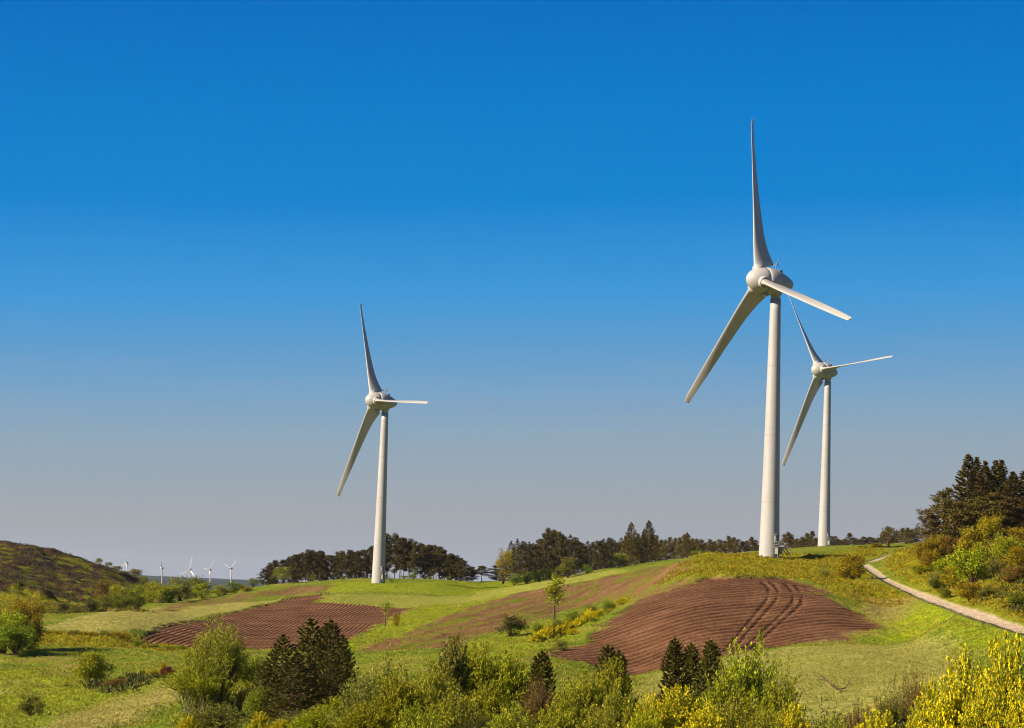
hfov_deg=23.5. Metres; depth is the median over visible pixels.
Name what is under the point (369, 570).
pine tree
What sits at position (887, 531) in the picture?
broadleaf tree
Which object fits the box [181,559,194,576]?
wind turbine
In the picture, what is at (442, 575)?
pine tree
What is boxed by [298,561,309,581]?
pine tree
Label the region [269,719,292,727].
broom shrub
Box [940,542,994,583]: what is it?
bush
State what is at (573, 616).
bush
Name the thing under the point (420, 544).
pine tree
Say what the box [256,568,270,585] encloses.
pine tree
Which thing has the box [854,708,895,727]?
broom shrub
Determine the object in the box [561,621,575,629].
gorse bush
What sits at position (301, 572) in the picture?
pine tree
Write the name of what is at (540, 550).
pine tree
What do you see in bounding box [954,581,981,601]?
bush
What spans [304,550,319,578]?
pine tree
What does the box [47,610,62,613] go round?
broadleaf tree
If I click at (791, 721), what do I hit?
broom shrub
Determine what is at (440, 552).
pine tree
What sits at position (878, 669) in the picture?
grass
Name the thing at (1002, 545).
bush
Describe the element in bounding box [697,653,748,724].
willow shrub
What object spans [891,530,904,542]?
pine tree
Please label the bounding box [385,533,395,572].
pine tree
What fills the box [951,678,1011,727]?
broom shrub
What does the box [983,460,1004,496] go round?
conifer tree
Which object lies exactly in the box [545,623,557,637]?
gorse bush
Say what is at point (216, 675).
willow bush
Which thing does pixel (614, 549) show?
conifer tree
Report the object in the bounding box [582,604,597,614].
bush
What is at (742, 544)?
pine tree
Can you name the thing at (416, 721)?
broom shrub
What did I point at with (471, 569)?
pine tree
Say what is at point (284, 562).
pine tree
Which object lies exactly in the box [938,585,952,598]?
bush
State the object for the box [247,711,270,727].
broom shrub
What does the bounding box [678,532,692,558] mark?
conifer tree
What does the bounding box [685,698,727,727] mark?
broom shrub
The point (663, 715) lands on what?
broom shrub
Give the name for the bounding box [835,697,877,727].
shrub
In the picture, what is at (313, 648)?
spruce tree
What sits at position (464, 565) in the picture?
pine tree
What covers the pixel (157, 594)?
broadleaf tree
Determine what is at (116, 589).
broadleaf tree
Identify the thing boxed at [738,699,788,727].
broom shrub
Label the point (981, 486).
conifer tree
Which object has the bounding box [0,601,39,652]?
broadleaf tree
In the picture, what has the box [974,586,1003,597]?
bush
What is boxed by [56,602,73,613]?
broadleaf tree
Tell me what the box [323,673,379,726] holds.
shrub
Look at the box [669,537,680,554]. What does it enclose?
pine tree
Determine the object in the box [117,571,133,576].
broadleaf tree
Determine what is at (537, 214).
sky
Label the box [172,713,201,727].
broom shrub
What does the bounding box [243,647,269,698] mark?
broadleaf bush
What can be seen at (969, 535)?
bush
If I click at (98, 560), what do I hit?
broadleaf tree
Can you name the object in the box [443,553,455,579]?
pine tree
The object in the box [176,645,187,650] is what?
bush
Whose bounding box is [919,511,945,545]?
pine tree
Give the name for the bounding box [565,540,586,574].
pine tree
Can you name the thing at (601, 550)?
pine tree
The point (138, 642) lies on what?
bush
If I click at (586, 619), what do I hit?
gorse bush
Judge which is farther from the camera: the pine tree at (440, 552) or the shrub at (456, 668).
the pine tree at (440, 552)
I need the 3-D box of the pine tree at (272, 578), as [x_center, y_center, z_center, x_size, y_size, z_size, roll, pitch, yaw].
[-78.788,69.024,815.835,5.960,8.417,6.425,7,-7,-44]
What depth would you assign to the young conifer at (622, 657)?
99.23 m
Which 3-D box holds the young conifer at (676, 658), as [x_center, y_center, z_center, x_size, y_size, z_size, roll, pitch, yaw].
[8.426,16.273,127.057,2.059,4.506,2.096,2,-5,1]
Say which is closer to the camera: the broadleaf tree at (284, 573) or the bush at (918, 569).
the bush at (918, 569)
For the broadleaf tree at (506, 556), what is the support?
on the ground at (722, 610)
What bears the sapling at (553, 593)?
on the ground at (722, 610)
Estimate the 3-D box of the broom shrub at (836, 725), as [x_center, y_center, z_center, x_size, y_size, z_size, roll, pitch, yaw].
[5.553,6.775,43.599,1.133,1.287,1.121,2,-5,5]
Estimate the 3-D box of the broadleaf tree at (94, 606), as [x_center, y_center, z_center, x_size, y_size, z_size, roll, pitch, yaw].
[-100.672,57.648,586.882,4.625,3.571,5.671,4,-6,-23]
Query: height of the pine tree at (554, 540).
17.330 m
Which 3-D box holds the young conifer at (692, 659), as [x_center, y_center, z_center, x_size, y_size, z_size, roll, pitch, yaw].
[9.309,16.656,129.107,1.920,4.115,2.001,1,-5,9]
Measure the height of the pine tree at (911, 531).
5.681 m
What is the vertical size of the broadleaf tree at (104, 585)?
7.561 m
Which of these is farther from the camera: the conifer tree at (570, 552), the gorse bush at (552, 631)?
the conifer tree at (570, 552)
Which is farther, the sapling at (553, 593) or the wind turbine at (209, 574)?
the wind turbine at (209, 574)
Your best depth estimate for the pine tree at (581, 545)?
853.06 m
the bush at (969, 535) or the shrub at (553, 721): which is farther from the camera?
the bush at (969, 535)
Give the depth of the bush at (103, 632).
414.89 m
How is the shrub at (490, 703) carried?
on the ground at (722, 610)
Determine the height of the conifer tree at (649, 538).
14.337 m
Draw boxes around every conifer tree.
[503,541,518,580]
[507,539,524,580]
[519,542,537,581]
[553,534,568,577]
[561,534,577,576]
[578,541,595,572]
[594,538,609,569]
[605,540,621,567]
[612,537,625,566]
[618,522,641,565]
[635,520,660,562]
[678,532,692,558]
[947,454,982,528]
[964,457,982,494]
[972,460,996,499]
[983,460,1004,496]
[997,459,1011,495]
[998,471,1023,528]
[1010,470,1023,497]
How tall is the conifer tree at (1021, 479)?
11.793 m
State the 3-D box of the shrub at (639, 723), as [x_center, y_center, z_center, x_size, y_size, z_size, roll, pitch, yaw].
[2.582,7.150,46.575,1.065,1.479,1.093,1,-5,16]
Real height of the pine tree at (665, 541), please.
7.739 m
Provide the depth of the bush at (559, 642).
349.35 m
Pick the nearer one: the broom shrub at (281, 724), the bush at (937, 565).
the broom shrub at (281, 724)
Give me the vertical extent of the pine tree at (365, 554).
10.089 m
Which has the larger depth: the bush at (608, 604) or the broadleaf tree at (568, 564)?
the broadleaf tree at (568, 564)
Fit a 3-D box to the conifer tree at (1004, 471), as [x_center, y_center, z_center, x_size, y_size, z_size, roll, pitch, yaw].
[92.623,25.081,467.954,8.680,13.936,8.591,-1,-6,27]
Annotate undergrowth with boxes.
[0,535,1023,694]
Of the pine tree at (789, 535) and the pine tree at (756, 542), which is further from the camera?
the pine tree at (756, 542)
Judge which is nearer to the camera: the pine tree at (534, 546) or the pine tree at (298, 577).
the pine tree at (534, 546)
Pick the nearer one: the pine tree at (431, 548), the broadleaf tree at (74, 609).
the broadleaf tree at (74, 609)
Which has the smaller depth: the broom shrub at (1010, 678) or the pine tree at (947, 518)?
the broom shrub at (1010, 678)
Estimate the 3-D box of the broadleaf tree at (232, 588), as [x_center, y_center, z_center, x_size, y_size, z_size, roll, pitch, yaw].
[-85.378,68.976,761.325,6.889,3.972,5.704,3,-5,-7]
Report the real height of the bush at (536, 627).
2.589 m
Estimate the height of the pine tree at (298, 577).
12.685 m
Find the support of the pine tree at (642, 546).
on the ground at (722, 610)
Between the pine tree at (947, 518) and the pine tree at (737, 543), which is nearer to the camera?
the pine tree at (947, 518)
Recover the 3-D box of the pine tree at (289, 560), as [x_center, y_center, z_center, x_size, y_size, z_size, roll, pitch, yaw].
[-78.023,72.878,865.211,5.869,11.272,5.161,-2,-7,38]
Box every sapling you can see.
[380,601,391,625]
[543,574,568,626]
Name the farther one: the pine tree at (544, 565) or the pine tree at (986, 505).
the pine tree at (544, 565)
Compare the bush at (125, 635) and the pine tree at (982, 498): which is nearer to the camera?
the bush at (125, 635)
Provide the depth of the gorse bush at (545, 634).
365.45 m
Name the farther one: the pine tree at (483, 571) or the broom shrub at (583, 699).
the pine tree at (483, 571)
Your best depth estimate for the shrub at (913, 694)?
59.55 m
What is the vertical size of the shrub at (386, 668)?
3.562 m
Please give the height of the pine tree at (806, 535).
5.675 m
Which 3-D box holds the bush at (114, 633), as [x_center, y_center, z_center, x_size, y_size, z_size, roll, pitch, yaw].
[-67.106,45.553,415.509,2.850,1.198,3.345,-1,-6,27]
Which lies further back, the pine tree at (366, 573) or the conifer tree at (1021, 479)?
the pine tree at (366, 573)
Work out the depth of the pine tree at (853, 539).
793.85 m
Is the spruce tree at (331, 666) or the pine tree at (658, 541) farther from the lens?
the pine tree at (658, 541)
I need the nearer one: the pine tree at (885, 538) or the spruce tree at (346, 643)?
the spruce tree at (346, 643)
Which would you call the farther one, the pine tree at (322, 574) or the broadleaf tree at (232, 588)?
the pine tree at (322, 574)
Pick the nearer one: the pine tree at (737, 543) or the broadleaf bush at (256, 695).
the broadleaf bush at (256, 695)
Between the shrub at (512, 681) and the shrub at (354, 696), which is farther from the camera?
the shrub at (512, 681)
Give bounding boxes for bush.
[13,690,46,715]
[66,630,80,634]
[68,648,116,680]
[94,686,109,691]
[99,630,110,635]
[102,677,125,686]
[107,631,119,636]
[117,631,131,639]
[131,639,142,647]
[146,669,158,675]
[147,644,160,648]
[158,666,176,675]
[159,662,166,674]
[161,612,261,714]
[161,645,175,649]
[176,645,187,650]
[180,650,194,665]
[242,680,275,719]
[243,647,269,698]
[392,611,400,625]
[494,613,530,635]
[529,631,543,641]
[530,621,544,635]
[537,628,554,640]
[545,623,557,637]
[550,617,564,627]
[551,639,568,649]
[555,623,567,635]
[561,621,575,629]
[564,611,581,626]
[566,628,578,634]
[572,616,584,626]
[579,614,590,622]
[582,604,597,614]
[584,608,592,617]
[587,611,599,618]
[594,608,604,615]
[600,600,617,610]
[615,597,628,604]
[819,568,831,576]
[833,553,866,578]
[869,543,882,547]
[909,563,934,573]
[912,536,935,560]
[919,550,940,571]
[925,569,945,588]
[927,532,948,557]
[931,557,956,573]
[937,565,962,584]
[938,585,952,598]
[940,534,960,553]
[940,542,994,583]
[953,525,988,557]
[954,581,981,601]
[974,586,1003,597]
[976,511,1004,539]
[986,531,1023,557]
[986,558,1012,576]
[997,544,1023,570]
[997,563,1023,582]
[1001,526,1023,550]
[1005,591,1023,604]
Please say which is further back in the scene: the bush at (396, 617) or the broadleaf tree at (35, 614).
the bush at (396, 617)
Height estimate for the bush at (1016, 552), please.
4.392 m
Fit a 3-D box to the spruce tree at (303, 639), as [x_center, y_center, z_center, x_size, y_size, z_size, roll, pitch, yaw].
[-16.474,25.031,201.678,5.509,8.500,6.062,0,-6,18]
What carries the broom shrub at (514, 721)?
on the ground at (722, 610)
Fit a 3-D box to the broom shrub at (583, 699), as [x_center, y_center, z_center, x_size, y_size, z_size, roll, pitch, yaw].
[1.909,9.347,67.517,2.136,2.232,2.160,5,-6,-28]
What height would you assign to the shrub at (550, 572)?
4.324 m
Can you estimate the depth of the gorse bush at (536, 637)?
359.61 m
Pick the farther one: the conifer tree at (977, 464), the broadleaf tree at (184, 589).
the broadleaf tree at (184, 589)
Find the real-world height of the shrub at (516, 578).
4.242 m
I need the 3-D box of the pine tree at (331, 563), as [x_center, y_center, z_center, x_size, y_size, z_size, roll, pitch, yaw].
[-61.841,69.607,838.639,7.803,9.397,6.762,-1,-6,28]
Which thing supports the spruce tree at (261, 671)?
on the ground at (722, 610)
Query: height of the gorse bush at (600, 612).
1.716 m
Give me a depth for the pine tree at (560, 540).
836.34 m
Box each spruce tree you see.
[241,661,283,722]
[242,633,305,720]
[254,656,325,724]
[284,617,327,714]
[294,654,348,715]
[295,618,356,711]
[300,632,332,698]
[315,646,356,705]
[332,636,359,686]
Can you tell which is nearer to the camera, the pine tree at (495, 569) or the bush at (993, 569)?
the bush at (993, 569)
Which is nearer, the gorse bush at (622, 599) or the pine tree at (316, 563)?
the gorse bush at (622, 599)
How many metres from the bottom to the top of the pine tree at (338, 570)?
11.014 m
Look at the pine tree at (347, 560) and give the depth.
815.17 m
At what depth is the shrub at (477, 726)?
51.48 m
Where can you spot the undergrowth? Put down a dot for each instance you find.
(140, 679)
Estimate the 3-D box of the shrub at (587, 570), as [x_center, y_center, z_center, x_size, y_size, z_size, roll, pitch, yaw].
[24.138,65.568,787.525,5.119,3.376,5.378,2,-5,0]
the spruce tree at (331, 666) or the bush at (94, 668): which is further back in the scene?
the bush at (94, 668)
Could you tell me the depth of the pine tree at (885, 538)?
775.24 m
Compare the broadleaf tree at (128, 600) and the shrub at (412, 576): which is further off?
the shrub at (412, 576)
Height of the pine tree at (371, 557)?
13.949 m
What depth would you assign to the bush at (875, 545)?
598.33 m
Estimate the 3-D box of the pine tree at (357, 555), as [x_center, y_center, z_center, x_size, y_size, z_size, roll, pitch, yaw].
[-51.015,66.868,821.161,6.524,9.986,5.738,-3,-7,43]
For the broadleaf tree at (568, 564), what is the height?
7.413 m
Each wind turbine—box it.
[160,562,163,584]
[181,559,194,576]
[204,560,213,584]
[226,560,236,581]
[337,303,428,582]
[685,119,851,558]
[782,295,892,545]
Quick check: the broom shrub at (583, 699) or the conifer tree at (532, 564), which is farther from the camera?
the conifer tree at (532, 564)
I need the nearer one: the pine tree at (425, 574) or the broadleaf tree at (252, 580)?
the broadleaf tree at (252, 580)
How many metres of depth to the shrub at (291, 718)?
148.37 m
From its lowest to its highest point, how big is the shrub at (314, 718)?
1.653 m
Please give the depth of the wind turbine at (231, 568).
7868.68 m
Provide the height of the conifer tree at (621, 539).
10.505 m
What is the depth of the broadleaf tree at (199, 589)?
725.52 m
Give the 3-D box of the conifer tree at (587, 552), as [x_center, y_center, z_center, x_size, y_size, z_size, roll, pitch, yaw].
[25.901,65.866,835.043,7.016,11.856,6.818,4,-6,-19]
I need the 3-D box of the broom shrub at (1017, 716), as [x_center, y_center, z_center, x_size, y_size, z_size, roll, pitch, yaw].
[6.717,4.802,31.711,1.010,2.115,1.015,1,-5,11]
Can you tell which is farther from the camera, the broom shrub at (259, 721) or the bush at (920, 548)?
the bush at (920, 548)
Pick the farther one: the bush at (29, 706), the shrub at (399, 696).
the bush at (29, 706)
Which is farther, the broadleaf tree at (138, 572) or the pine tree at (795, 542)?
the broadleaf tree at (138, 572)
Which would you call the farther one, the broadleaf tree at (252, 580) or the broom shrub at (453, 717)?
the broadleaf tree at (252, 580)
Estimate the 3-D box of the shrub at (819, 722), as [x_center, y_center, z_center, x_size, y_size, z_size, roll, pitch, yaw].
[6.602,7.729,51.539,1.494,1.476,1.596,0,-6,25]
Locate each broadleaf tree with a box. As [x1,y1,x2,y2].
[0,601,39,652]
[0,618,37,654]
[10,589,49,650]
[26,639,34,649]
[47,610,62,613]
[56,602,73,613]
[62,605,89,613]
[82,599,99,612]
[91,579,120,601]
[92,593,115,609]
[95,558,103,564]
[102,591,135,607]
[107,583,134,605]
[111,566,121,569]
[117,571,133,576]
[128,584,148,608]
[129,568,146,580]
[134,578,160,602]
[139,576,149,584]
[142,580,179,602]
[160,585,181,602]
[167,575,197,600]
[186,575,212,597]
[192,581,215,598]
[207,584,226,595]
[221,589,231,594]
[225,581,245,592]
[240,585,252,590]
[248,577,259,586]
[272,566,293,582]
[495,547,513,583]
[556,556,576,577]
[608,552,628,567]
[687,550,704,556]
[880,526,898,545]
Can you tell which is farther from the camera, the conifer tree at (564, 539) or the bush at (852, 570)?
the conifer tree at (564, 539)
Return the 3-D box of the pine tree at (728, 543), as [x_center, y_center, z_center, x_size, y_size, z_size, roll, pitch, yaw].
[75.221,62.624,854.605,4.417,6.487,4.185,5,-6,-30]
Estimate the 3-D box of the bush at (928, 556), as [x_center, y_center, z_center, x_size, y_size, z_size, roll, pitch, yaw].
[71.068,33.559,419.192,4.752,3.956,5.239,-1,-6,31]
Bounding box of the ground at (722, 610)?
[0,532,1023,727]
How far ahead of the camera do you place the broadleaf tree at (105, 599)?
596.01 m
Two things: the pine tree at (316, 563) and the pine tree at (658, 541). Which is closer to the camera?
the pine tree at (316, 563)
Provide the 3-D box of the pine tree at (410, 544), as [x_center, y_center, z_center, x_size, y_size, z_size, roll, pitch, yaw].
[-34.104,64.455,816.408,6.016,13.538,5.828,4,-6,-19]
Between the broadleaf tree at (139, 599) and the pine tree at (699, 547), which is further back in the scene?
the pine tree at (699, 547)
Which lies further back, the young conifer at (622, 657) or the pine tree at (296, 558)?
the pine tree at (296, 558)
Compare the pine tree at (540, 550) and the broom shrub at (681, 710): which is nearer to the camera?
the broom shrub at (681, 710)
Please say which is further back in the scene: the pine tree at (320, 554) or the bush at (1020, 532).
the pine tree at (320, 554)
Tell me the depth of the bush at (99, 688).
249.57 m
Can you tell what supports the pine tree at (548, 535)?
on the ground at (722, 610)
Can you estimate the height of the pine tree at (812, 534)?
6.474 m
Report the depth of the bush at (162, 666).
283.72 m
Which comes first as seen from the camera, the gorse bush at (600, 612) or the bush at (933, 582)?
the bush at (933, 582)
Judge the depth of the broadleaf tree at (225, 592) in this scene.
746.02 m
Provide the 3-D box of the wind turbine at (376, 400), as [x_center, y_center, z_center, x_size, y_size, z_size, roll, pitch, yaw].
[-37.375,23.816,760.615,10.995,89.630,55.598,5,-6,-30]
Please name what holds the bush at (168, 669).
on the ground at (722, 610)
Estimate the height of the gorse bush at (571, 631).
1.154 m
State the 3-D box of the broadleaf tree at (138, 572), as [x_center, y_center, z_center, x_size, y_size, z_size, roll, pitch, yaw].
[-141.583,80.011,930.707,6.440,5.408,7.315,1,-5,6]
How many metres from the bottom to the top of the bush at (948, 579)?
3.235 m
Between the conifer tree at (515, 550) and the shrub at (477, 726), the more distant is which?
the conifer tree at (515, 550)
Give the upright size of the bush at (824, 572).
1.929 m
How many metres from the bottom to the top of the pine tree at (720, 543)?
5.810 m
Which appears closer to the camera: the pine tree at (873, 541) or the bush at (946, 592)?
the bush at (946, 592)
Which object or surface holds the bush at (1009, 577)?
on the ground at (722, 610)
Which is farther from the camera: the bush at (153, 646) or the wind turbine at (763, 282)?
the wind turbine at (763, 282)
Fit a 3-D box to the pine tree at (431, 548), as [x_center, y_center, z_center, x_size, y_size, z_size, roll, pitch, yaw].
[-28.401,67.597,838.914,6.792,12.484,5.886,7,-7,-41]
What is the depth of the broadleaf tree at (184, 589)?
715.75 m
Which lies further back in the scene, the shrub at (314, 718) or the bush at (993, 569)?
the bush at (993, 569)
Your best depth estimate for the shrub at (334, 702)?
118.54 m
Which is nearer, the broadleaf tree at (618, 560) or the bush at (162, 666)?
the bush at (162, 666)
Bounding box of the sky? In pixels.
[0,0,1023,581]
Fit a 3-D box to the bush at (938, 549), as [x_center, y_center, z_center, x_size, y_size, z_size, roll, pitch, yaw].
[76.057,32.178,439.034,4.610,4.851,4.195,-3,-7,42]
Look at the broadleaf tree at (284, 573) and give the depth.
795.98 m
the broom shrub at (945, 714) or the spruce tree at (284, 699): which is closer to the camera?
the broom shrub at (945, 714)
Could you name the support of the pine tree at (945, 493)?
on the ground at (722, 610)
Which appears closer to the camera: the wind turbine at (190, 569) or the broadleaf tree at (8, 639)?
the broadleaf tree at (8, 639)
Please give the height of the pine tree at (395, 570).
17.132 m
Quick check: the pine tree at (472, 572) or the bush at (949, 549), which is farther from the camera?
the pine tree at (472, 572)
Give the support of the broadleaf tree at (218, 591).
on the ground at (722, 610)
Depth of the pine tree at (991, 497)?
454.29 m
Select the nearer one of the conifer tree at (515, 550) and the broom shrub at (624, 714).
the broom shrub at (624, 714)
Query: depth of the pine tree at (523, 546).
812.05 m
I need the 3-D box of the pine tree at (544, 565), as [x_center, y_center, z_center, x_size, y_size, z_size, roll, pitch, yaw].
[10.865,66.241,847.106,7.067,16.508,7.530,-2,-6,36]
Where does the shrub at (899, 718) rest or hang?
on the ground at (722, 610)
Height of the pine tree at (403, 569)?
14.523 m
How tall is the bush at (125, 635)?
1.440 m
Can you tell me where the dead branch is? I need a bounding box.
[817,673,857,691]
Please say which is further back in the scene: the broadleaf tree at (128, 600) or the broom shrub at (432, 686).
the broadleaf tree at (128, 600)
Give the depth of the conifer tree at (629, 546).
797.56 m
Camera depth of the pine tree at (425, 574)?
895.66 m
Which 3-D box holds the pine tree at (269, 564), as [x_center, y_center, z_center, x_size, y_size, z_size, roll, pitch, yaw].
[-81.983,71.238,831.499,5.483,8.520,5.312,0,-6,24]
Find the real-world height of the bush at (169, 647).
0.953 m
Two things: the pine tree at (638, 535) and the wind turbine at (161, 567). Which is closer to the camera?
the pine tree at (638, 535)
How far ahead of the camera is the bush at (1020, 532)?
403.95 m
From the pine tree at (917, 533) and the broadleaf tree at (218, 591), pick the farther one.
the pine tree at (917, 533)
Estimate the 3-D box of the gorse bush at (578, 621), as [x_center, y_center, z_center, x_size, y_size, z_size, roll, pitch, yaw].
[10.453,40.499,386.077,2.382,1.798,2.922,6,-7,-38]
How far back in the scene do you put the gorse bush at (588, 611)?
407.80 m
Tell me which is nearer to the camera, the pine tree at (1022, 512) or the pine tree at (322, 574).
the pine tree at (1022, 512)
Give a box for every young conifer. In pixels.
[519,650,557,720]
[589,644,624,690]
[613,649,632,699]
[656,637,691,703]
[672,642,700,702]
[689,638,722,710]
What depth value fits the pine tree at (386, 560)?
821.78 m
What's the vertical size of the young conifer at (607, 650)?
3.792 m
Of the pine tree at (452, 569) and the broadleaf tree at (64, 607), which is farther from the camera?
the pine tree at (452, 569)
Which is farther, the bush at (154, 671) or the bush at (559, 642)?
the bush at (559, 642)
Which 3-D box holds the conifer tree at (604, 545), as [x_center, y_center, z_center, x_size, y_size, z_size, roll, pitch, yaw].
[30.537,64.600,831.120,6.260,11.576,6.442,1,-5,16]
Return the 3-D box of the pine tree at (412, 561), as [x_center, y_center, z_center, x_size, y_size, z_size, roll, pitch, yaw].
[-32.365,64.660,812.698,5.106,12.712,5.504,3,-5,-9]
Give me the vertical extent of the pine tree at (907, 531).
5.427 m
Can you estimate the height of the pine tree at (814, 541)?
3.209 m
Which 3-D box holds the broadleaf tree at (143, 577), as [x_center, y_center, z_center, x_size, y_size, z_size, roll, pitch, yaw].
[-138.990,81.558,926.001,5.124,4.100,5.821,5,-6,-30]
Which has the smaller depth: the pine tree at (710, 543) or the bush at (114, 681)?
the bush at (114, 681)
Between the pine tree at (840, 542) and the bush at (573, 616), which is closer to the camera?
the bush at (573, 616)
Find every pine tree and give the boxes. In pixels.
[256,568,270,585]
[264,563,272,580]
[266,560,281,583]
[278,559,289,583]
[285,556,296,582]
[288,554,303,582]
[288,561,300,582]
[295,552,308,581]
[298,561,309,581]
[300,549,316,580]
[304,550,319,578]
[314,550,327,580]
[318,554,332,580]
[319,555,338,579]
[328,551,344,578]
[333,550,348,576]
[337,549,357,578]
[352,550,368,577]
[353,562,363,577]
[358,549,371,577]
[358,562,368,577]
[365,546,373,577]
[367,545,386,565]
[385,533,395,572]
[385,544,391,570]
[388,532,399,577]
[392,537,411,578]
[394,538,409,575]
[402,538,416,578]
[407,541,420,574]
[413,542,424,577]
[416,544,431,578]
[420,565,431,578]
[421,544,434,578]
[427,545,443,578]
[431,546,447,578]
[438,549,448,578]
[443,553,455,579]
[448,555,460,579]
[452,557,465,580]
[456,560,471,580]
[464,566,479,580]
[466,569,478,579]
[475,565,491,581]
[487,564,502,580]
[513,541,530,582]
[525,543,544,580]
[530,539,545,569]
[534,533,552,578]
[539,527,555,574]
[546,529,560,571]
[548,531,568,575]
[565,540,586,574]
[575,542,588,572]
[588,542,599,570]
[592,540,607,569]
[599,537,616,567]
[636,533,641,551]
[639,531,646,561]
[651,534,660,556]
[656,539,664,560]
[659,539,671,559]
[664,537,676,559]
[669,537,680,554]
[672,537,684,558]
[687,538,696,554]
[696,538,705,552]
[705,539,715,551]
[709,541,721,552]
[715,539,724,552]
[722,536,733,551]
[727,537,741,552]
[730,538,744,552]
[736,541,748,551]
[745,537,758,550]
[750,540,758,550]
[782,531,793,546]
[792,538,803,547]
[796,536,808,546]
[803,533,811,544]
[805,530,817,546]
[809,538,817,546]
[834,540,846,544]
[842,532,855,544]
[849,538,857,544]
[857,536,868,543]
[868,537,879,543]
[877,531,888,541]
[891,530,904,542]
[897,528,907,539]
[900,527,913,543]
[906,529,917,542]
[909,528,920,541]
[915,508,934,539]
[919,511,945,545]
[923,487,957,537]
[929,498,974,545]
[936,502,980,541]
[958,500,1012,535]
[962,496,993,531]
[979,492,1019,523]
[991,496,1023,533]
[1002,500,1023,527]
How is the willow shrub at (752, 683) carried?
on the ground at (722, 610)
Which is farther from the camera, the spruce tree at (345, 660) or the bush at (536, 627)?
the bush at (536, 627)
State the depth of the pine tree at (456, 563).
852.32 m
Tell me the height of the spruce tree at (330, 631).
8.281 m
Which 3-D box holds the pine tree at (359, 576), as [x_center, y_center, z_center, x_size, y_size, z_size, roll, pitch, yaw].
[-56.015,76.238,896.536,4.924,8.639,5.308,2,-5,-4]
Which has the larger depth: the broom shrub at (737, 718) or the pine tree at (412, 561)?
the pine tree at (412, 561)
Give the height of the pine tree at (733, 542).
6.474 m
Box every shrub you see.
[167,700,248,727]
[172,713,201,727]
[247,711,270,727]
[264,708,301,727]
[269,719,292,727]
[286,703,338,727]
[310,574,317,581]
[317,693,345,721]
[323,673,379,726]
[332,697,399,727]
[339,642,414,708]
[367,666,437,727]
[393,701,447,727]
[408,572,418,578]
[409,659,462,717]
[420,682,489,727]
[426,627,473,701]
[452,708,488,727]
[459,638,509,706]
[463,676,525,727]
[479,693,543,727]
[487,645,534,712]
[507,573,520,584]
[515,670,559,725]
[519,571,533,583]
[529,701,580,727]
[531,569,546,581]
[544,568,559,579]
[546,665,610,727]
[575,697,625,727]
[581,564,593,573]
[591,653,642,719]
[593,680,639,727]
[625,686,679,727]
[626,703,663,727]
[655,683,705,727]
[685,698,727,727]
[697,627,780,725]
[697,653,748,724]
[705,689,765,727]
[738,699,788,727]
[753,656,809,726]
[769,701,812,727]
[807,699,851,727]
[809,711,847,727]
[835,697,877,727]
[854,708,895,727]
[863,674,913,727]
[898,662,928,716]
[905,673,945,727]
[915,642,991,727]
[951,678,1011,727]
[968,629,1023,725]
[996,676,1023,727]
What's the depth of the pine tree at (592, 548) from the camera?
858.77 m
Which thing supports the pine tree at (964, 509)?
on the ground at (722, 610)
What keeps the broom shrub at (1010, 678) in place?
on the ground at (722, 610)
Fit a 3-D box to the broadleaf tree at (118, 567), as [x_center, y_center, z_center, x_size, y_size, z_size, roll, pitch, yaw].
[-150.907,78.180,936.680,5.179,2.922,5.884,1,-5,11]
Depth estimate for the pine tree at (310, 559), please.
823.33 m
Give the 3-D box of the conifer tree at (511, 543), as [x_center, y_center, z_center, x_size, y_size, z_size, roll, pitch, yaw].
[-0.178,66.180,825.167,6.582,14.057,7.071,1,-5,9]
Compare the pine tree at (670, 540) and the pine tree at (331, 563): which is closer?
the pine tree at (331, 563)
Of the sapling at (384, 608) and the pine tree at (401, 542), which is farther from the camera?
the pine tree at (401, 542)
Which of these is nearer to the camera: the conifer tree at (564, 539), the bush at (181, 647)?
the bush at (181, 647)
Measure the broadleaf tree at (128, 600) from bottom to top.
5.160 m
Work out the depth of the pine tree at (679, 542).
839.93 m
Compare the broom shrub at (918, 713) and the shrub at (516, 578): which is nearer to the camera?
the broom shrub at (918, 713)
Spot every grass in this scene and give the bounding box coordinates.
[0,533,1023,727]
[0,635,983,727]
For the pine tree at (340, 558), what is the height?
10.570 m
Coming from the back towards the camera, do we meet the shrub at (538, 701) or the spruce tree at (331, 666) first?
the spruce tree at (331, 666)
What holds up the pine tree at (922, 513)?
on the ground at (722, 610)
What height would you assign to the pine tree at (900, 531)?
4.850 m
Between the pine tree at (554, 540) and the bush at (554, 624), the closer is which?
the bush at (554, 624)
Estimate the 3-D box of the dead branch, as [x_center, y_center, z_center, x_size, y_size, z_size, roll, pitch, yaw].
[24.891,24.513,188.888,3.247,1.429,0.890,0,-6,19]
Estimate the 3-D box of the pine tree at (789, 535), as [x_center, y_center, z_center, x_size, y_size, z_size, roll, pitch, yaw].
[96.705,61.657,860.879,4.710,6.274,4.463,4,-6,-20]
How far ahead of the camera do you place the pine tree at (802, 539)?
859.66 m
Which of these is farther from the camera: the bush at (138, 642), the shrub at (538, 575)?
the shrub at (538, 575)
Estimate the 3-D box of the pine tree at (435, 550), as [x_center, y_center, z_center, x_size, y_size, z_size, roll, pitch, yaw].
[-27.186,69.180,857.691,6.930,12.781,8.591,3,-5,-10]
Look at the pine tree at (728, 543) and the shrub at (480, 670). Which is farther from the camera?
the pine tree at (728, 543)

